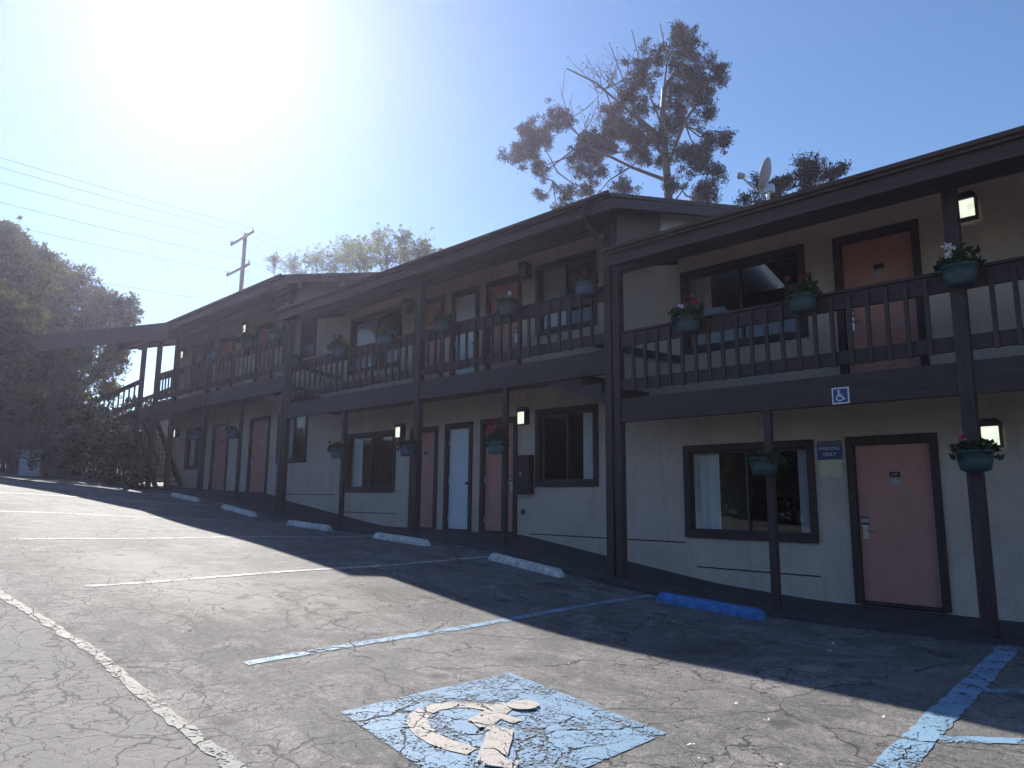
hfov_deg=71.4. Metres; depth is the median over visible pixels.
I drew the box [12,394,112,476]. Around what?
shrub
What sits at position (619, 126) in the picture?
pine tree
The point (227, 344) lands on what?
door
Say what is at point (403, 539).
wheel stop
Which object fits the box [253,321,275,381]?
door
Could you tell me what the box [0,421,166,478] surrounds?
wooden fence
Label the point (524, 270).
wall lamp
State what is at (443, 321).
flower planter
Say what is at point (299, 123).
sky
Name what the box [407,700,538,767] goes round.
wheelchair emblem
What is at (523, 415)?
wall lamp
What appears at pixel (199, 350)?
window
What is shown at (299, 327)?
window
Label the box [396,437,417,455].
flower planter
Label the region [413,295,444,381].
door
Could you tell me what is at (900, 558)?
door
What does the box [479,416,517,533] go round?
door
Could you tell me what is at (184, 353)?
wall lamp
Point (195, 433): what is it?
flower planter
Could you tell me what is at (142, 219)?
overhead wire
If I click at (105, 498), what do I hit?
parking line
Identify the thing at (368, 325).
window
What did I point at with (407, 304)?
wall lamp
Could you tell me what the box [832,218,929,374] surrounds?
door
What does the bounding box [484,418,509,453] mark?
flower planter
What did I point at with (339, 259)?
eucalyptus tree
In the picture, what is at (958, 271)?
flower planter
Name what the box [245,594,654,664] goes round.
accessible stall line
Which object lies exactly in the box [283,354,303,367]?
flower planter
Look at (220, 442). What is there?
door
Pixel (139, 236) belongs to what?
overhead wire
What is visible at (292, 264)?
eucalyptus tree
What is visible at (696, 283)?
window
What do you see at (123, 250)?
overhead wire
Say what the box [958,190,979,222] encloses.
wall lamp
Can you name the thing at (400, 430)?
wall lamp
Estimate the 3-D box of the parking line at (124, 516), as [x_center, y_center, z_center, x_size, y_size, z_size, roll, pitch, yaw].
[-6.822,2.548,13.562,0.102,0.323,5.700,-8,-13,44]
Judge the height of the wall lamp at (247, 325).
0.340 m
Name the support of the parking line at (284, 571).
on the asphalt lot
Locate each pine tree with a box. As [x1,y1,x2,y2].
[495,18,738,209]
[732,149,851,205]
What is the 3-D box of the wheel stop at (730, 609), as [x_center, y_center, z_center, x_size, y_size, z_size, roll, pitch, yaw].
[2.286,2.579,8.309,1.350,0.180,0.178,-8,-13,44]
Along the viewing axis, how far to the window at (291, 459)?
20.14 m
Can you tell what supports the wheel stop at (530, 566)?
on the asphalt lot
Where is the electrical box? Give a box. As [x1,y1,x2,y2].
[514,455,533,493]
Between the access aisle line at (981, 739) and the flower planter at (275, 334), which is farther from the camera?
the flower planter at (275, 334)
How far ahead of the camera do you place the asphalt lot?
5.66 m
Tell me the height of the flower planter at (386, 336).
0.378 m
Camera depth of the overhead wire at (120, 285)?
32.47 m
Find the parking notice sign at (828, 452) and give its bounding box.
[817,440,842,476]
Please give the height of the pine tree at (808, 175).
13.074 m
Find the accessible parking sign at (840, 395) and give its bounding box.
[831,387,849,403]
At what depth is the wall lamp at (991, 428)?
8.36 m
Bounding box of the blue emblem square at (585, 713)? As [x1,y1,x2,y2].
[342,672,665,767]
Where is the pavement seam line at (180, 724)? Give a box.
[0,590,246,767]
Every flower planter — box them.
[188,427,203,439]
[206,346,222,359]
[224,425,241,438]
[235,328,259,348]
[266,327,284,340]
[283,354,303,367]
[326,334,350,358]
[326,441,348,458]
[375,326,395,344]
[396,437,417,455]
[433,312,453,332]
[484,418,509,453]
[496,290,519,316]
[569,268,598,297]
[668,294,705,333]
[744,450,784,474]
[780,272,822,314]
[932,242,985,287]
[948,434,1004,471]
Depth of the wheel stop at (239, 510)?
16.69 m
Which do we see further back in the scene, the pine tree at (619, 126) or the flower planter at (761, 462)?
the pine tree at (619, 126)
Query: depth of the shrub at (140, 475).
23.29 m
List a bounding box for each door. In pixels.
[208,422,229,489]
[216,334,235,389]
[245,415,270,492]
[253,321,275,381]
[407,426,438,528]
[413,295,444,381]
[442,421,472,531]
[450,285,479,375]
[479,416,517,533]
[485,274,521,369]
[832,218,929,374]
[845,432,951,612]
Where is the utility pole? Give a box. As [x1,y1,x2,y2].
[226,228,253,290]
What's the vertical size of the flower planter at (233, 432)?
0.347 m
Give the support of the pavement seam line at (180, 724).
on the asphalt lot
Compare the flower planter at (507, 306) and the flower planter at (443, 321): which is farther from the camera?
the flower planter at (443, 321)
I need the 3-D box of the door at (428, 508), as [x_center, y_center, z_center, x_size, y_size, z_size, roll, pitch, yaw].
[-1.936,2.082,15.856,0.950,2.240,0.160,-8,-13,44]
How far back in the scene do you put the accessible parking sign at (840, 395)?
8.43 m
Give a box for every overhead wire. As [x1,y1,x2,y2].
[0,157,344,270]
[0,182,305,273]
[0,202,276,272]
[1,167,331,272]
[1,223,254,282]
[10,265,211,300]
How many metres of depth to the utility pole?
37.60 m
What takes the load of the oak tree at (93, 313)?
on the asphalt lot
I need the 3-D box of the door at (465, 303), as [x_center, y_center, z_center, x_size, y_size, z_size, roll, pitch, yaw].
[-0.987,-0.965,15.438,0.880,2.220,0.160,-8,-13,44]
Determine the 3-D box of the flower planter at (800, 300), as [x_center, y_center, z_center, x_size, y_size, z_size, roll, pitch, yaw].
[3.543,-1.111,8.740,0.423,0.486,0.415,2,-9,-9]
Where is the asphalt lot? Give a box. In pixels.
[0,464,1023,767]
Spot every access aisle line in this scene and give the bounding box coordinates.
[933,735,1023,743]
[978,688,1023,692]
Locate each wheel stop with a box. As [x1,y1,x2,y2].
[171,493,200,501]
[221,504,256,516]
[286,520,332,530]
[373,532,430,545]
[488,553,564,577]
[656,592,766,619]
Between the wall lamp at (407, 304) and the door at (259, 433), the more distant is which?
the door at (259, 433)
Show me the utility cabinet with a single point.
(24, 469)
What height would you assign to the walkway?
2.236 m
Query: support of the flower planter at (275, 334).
attached to the motel building at (645, 433)
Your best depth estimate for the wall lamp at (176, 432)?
25.66 m
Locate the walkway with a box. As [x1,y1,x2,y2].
[120,484,1023,646]
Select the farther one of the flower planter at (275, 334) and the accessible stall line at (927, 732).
the flower planter at (275, 334)
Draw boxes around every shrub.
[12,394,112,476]
[47,404,146,483]
[85,449,152,488]
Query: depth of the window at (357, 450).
17.73 m
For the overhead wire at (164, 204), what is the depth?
32.81 m
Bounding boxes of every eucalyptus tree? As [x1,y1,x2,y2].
[263,251,307,275]
[297,233,383,273]
[341,222,442,272]
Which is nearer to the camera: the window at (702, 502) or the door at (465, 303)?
the window at (702, 502)
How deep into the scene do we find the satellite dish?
10.57 m
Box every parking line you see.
[0,492,215,505]
[5,511,286,523]
[18,536,357,538]
[84,556,486,586]
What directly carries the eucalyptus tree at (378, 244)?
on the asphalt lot
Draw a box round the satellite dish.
[737,157,774,199]
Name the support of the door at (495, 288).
in the motel building at (645, 433)
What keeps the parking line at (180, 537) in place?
on the asphalt lot
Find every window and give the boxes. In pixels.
[183,427,200,469]
[191,342,207,386]
[275,413,308,463]
[281,319,317,363]
[345,430,395,491]
[349,305,402,374]
[535,249,596,336]
[535,403,598,486]
[680,244,808,354]
[683,439,819,543]
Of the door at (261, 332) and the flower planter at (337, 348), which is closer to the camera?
the flower planter at (337, 348)
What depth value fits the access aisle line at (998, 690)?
5.08 m
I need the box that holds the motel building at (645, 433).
[3,125,1023,638]
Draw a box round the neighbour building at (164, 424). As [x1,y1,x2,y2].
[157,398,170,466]
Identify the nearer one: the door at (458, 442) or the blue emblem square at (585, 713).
the blue emblem square at (585, 713)
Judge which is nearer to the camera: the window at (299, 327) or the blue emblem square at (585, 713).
the blue emblem square at (585, 713)
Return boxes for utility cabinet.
[18,450,41,475]
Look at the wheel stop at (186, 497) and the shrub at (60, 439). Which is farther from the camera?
the shrub at (60, 439)
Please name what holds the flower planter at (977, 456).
attached to the motel building at (645, 433)
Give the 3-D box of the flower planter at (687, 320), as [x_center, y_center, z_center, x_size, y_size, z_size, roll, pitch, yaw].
[2.416,-0.954,9.839,0.471,0.504,0.442,0,-9,2]
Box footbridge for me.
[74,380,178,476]
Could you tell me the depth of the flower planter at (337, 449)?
15.43 m
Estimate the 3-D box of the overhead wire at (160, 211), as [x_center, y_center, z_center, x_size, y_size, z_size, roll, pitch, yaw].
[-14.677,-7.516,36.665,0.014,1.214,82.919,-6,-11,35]
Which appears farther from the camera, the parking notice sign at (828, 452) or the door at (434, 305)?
the door at (434, 305)
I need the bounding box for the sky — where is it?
[0,0,1023,430]
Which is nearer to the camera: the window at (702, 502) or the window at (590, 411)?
the window at (702, 502)
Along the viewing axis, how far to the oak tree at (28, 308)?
27.98 m
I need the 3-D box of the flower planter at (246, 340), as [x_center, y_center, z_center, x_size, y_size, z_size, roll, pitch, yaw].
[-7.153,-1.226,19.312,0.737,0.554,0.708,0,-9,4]
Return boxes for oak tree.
[0,215,96,468]
[44,251,146,410]
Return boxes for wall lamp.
[173,428,179,437]
[180,349,187,358]
[243,322,250,332]
[394,423,405,437]
[401,298,412,314]
[516,407,529,425]
[518,261,530,280]
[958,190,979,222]
[980,418,1003,447]
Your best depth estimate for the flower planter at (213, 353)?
20.59 m
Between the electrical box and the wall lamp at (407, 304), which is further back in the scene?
the wall lamp at (407, 304)
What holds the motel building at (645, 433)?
on the asphalt lot
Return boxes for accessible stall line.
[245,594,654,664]
[867,644,1019,767]
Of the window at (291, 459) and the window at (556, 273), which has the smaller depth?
the window at (556, 273)
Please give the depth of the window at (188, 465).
25.05 m
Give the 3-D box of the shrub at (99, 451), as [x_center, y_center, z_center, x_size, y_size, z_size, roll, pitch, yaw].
[-13.565,2.060,23.335,2.706,2.971,1.786,6,-11,-30]

